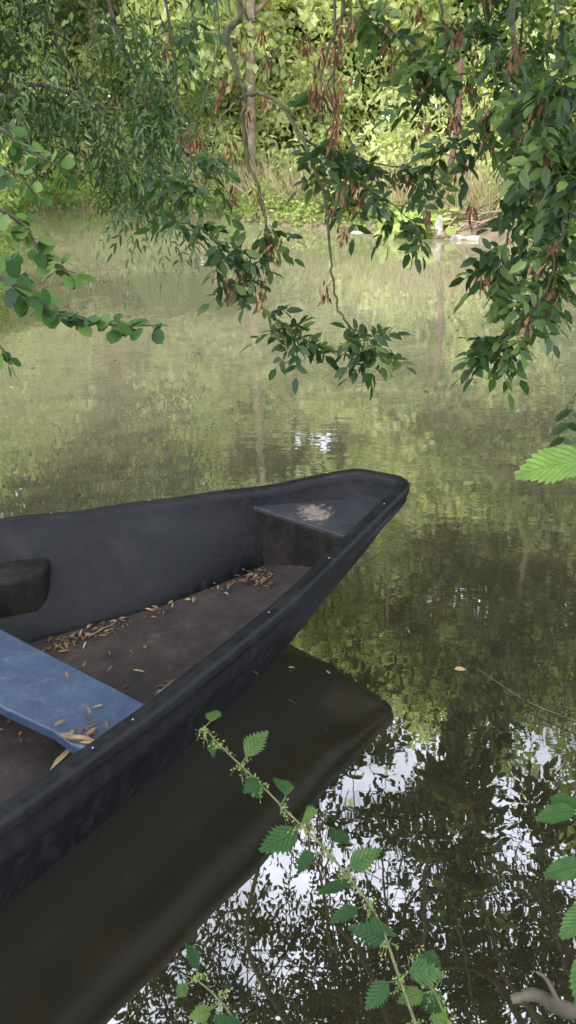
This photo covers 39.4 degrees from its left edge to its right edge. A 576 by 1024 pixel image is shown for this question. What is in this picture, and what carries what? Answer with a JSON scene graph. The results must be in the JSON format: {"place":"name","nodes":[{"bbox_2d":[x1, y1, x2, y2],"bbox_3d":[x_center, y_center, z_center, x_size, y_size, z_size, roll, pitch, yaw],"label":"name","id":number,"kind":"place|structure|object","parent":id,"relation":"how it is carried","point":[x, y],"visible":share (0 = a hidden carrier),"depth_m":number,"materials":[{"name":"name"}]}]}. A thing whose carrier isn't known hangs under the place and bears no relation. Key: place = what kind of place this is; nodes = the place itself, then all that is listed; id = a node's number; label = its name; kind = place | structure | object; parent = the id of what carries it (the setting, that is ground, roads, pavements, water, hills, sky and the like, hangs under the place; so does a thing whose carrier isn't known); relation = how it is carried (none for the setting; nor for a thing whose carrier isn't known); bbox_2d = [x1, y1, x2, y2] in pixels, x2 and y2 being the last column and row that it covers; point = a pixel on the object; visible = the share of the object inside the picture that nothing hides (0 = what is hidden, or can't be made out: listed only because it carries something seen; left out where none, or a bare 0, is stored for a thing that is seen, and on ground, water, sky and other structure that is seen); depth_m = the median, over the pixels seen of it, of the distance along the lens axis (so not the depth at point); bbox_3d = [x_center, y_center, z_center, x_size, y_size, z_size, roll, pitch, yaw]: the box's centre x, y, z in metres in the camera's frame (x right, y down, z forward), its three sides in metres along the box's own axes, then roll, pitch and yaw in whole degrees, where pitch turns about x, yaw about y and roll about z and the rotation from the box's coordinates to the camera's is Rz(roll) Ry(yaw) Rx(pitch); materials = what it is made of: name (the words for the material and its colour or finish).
{"place":"outdoors","nodes":[
{"label":"outdoors","id":0,"kind":"place"},
{"bbox_2d":[10,274,540,391],"bbox_3d":[-0.273,-2.013,8.227,5.260,0.008,5.378,0,25,0],"label":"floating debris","id":1,"kind":"object","parent":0,"point":[284,362],"visible":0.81,"depth_m":7.12,"materials":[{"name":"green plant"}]},
{"bbox_2d":[0,119,571,262],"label":"ground","id":2,"kind":"structure","parent":0,"point":[488,235],"depth_m":16.68,"materials":[{"name":"plant"}]},
{"bbox_2d":[0,136,19,305],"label":"bank shrubs","id":3,"kind":"object","parent":2,"relation":"on","point":[7,250],"visible":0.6,"depth_m":8.42,"materials":[{"name":"green plant"}]},
{"bbox_2d":[0,0,90,111],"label":"woodland tree","id":4,"kind":"object","parent":2,"relation":"on","point":[34,56],"visible":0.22,"depth_m":17.72,"materials":[{"name":"green plant"}]},
{"bbox_2d":[0,0,133,182],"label":"woodland tree","id":5,"kind":"object","parent":2,"relation":"on","point":[83,15],"visible":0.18,"depth_m":20.88,"materials":[{"name":"green plant"}]},
{"bbox_2d":[0,104,166,381],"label":"hazel bush","id":6,"kind":"object","parent":2,"relation":"on","point":[43,304],"visible":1,"depth_m":2.65,"materials":[{"name":"green plant"}]},
{"bbox_2d":[30,0,187,175],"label":"woodland tree","id":7,"kind":"object","parent":2,"relation":"on","point":[86,38],"visible":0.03,"depth_m":21.49,"materials":[{"name":"green plant"}]},
{"bbox_2d":[0,0,263,311],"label":"ash tree","id":8,"kind":"object","parent":2,"relation":"on","point":[163,115],"visible":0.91,"depth_m":7.07,"materials":[{"name":"green plant"}]},
{"bbox_2d":[176,943,248,1023],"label":"nettle plant","id":9,"kind":"object","parent":2,"relation":"on","point":[200,1013],"visible":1,"depth_m":1.28,"materials":[{"name":"green plant"}]},
{"bbox_2d":[101,0,454,184],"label":"woodland tree","id":10,"kind":"object","parent":2,"relation":"on","point":[250,68],"visible":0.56,"depth_m":15.87,"materials":[{"name":"green plant"}]},
{"bbox_2d":[0,0,575,211],"bbox_3d":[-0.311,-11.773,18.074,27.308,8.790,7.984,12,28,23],"label":"shrubs","id":11,"kind":"object","parent":2,"relation":"on","point":[390,140],"visible":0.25,"depth_m":16.88,"materials":[{"name":"green plant"}]},
{"bbox_2d":[0,164,575,263],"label":"waterside plants","id":12,"kind":"object","parent":2,"relation":"on","point":[55,190],"visible":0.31,"depth_m":17.42,"materials":[{"name":"green plant"}]},
{"bbox_2d":[231,0,380,84],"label":"woodland tree","id":13,"kind":"object","parent":2,"relation":"on","point":[296,28],"visible":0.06,"depth_m":20.32,"materials":[{"name":"green plant"}]},
{"bbox_2d":[195,710,443,1023],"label":"nettle plant","id":14,"kind":"object","parent":2,"relation":"on","point":[375,931],"visible":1,"depth_m":1.40,"materials":[{"name":"green plant"}]},
{"bbox_2d":[135,137,515,223],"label":"dry reeds","id":15,"kind":"object","parent":2,"relation":"on","point":[400,196],"visible":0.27,"depth_m":15.76,"materials":[{"name":"beige plant"}]},
{"bbox_2d":[131,0,575,446],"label":"ash tree","id":16,"kind":"object","parent":2,"relation":"on","point":[543,158],"visible":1,"depth_m":3.04,"materials":[{"name":"green plant"}]},
{"bbox_2d":[273,0,572,169],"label":"woodland tree","id":17,"kind":"object","parent":2,"relation":"on","point":[519,29],"visible":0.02,"depth_m":18.16,"materials":[{"name":"green plant"}]},
{"bbox_2d":[397,945,457,1023],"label":"nettle plant","id":18,"kind":"object","parent":2,"relation":"on","point":[433,1002],"visible":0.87,"depth_m":1.34,"materials":[{"name":"green plant"}]},
{"bbox_2d":[379,0,479,50],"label":"woodland tree","id":19,"kind":"object","parent":2,"relation":"on","point":[425,25],"depth_m":22.20,"materials":[{"name":"green plant"}]},
{"bbox_2d":[374,204,485,239],"bbox_3d":[2.535,-5.180,14.364,1.964,0.618,1.458,7,26,14],"label":"butterbur plant","id":20,"kind":"object","parent":2,"relation":"on","point":[450,230],"visible":0.48,"depth_m":14.23,"materials":[{"name":"green plant"}]},
{"bbox_2d":[432,215,443,236],"bbox_3d":[2.665,-5.001,14.235,0.195,0.498,0.178,12,28,24],"label":"rock","id":21,"kind":"object","parent":2,"relation":"on","point":[439,224],"visible":0.76,"depth_m":14.15,"materials":[{"name":"white stone"}]},
{"bbox_2d":[423,0,463,159],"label":"woodland tree","id":22,"kind":"object","parent":2,"relation":"on","point":[452,63],"visible":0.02,"depth_m":21.37,"materials":[{"name":"brown plant"}]},
{"bbox_2d":[445,55,463,211],"bbox_3d":[2.984,-6.613,14.461,0.194,2.807,0.135,0,25,0],"label":"dead tree trunk","id":23,"kind":"object","parent":2,"relation":"on","point":[458,102],"visible":0.38,"depth_m":14.23,"materials":[{"name":"brown wood"}]},
{"bbox_2d":[448,235,462,239],"bbox_3d":[2.943,-4.799,14.162,0.348,0.180,0.368,0,25,0],"label":"rock","id":24,"kind":"object","parent":2,"relation":"on","point":[456,237],"visible":0.5,"depth_m":14.02,"materials":[{"name":"white stone"}]},
{"bbox_2d":[462,235,478,239],"bbox_3d":[3.291,-4.786,14.117,0.517,0.151,0.338,0,25,0],"label":"rock","id":25,"kind":"object","parent":2,"relation":"on","point":[473,237],"visible":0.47,"depth_m":13.98,"materials":[{"name":"white stone"}]},
{"bbox_2d":[440,2,575,62],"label":"woodland tree","id":26,"kind":"object","parent":2,"relation":"on","point":[572,15],"visible":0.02,"depth_m":18.73,"materials":[{"name":"green plant"}]},
{"bbox_2d":[454,0,575,16],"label":"woodland tree","id":27,"kind":"object","parent":2,"relation":"on","point":[477,1],"visible":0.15,"depth_m":16.29,"materials":[{"name":"green plant"}]},
{"bbox_2d":[510,971,575,1019],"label":"fallen branch","id":28,"kind":"object","parent":2,"relation":"on","point":[553,1002],"visible":1,"depth_m":1.67,"materials":[{"name":"brown wood"}]},
{"bbox_2d":[514,444,575,483],"bbox_3d":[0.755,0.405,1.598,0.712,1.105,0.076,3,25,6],"label":"leaf","id":29,"kind":"object","parent":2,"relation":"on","point":[552,464],"visible":1,"depth_m":1.41,"materials":[{"name":"green plant"}]},
{"bbox_2d":[515,171,575,233],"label":"bank shrubs","id":30,"kind":"object","parent":2,"relation":"on","point":[553,212],"visible":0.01,"depth_m":12.20,"materials":[{"name":"green plant"}]},
{"bbox_2d":[535,793,575,1003],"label":"nettle leaves","id":31,"kind":"object","parent":2,"relation":"on","point":[561,809],"visible":1,"depth_m":1.41,"materials":[{"name":"green plant"}]},
{"bbox_2d":[0,208,575,1023],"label":"pond water","id":32,"kind":"structure","parent":0,"point":[416,756],"depth_m":2.84,"materials":[{"name":"green liquid"}]},
{"bbox_2d":[0,468,409,908],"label":"rowing boat","id":33,"kind":"object","parent":32,"relation":"on","point":[139,640],"visible":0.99,"depth_m":2.79,"materials":[{"name":"grey wood"}]},
{"bbox_2d":[455,666,465,670],"bbox_3d":[0.602,0.550,2.805,0.045,0.008,0.025,0,25,0],"label":"floating leaf","id":34,"kind":"object","parent":32,"relation":"on","point":[459,668],"visible":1,"depth_m":2.81,"materials":[{"name":"beige plant"}]},
{"bbox_2d":[477,668,575,720],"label":"floating twig","id":35,"kind":"object","parent":32,"relation":"on","point":[528,701],"visible":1,"depth_m":2.62,"materials":[{"name":"brown wood"}]},
{"bbox_2d":[423,208,503,238],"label":"tree roots","id":36,"kind":"object","parent":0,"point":[483,220],"visible":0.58,"depth_m":14.22,"materials":[{"name":"brown wood"}]}
]}

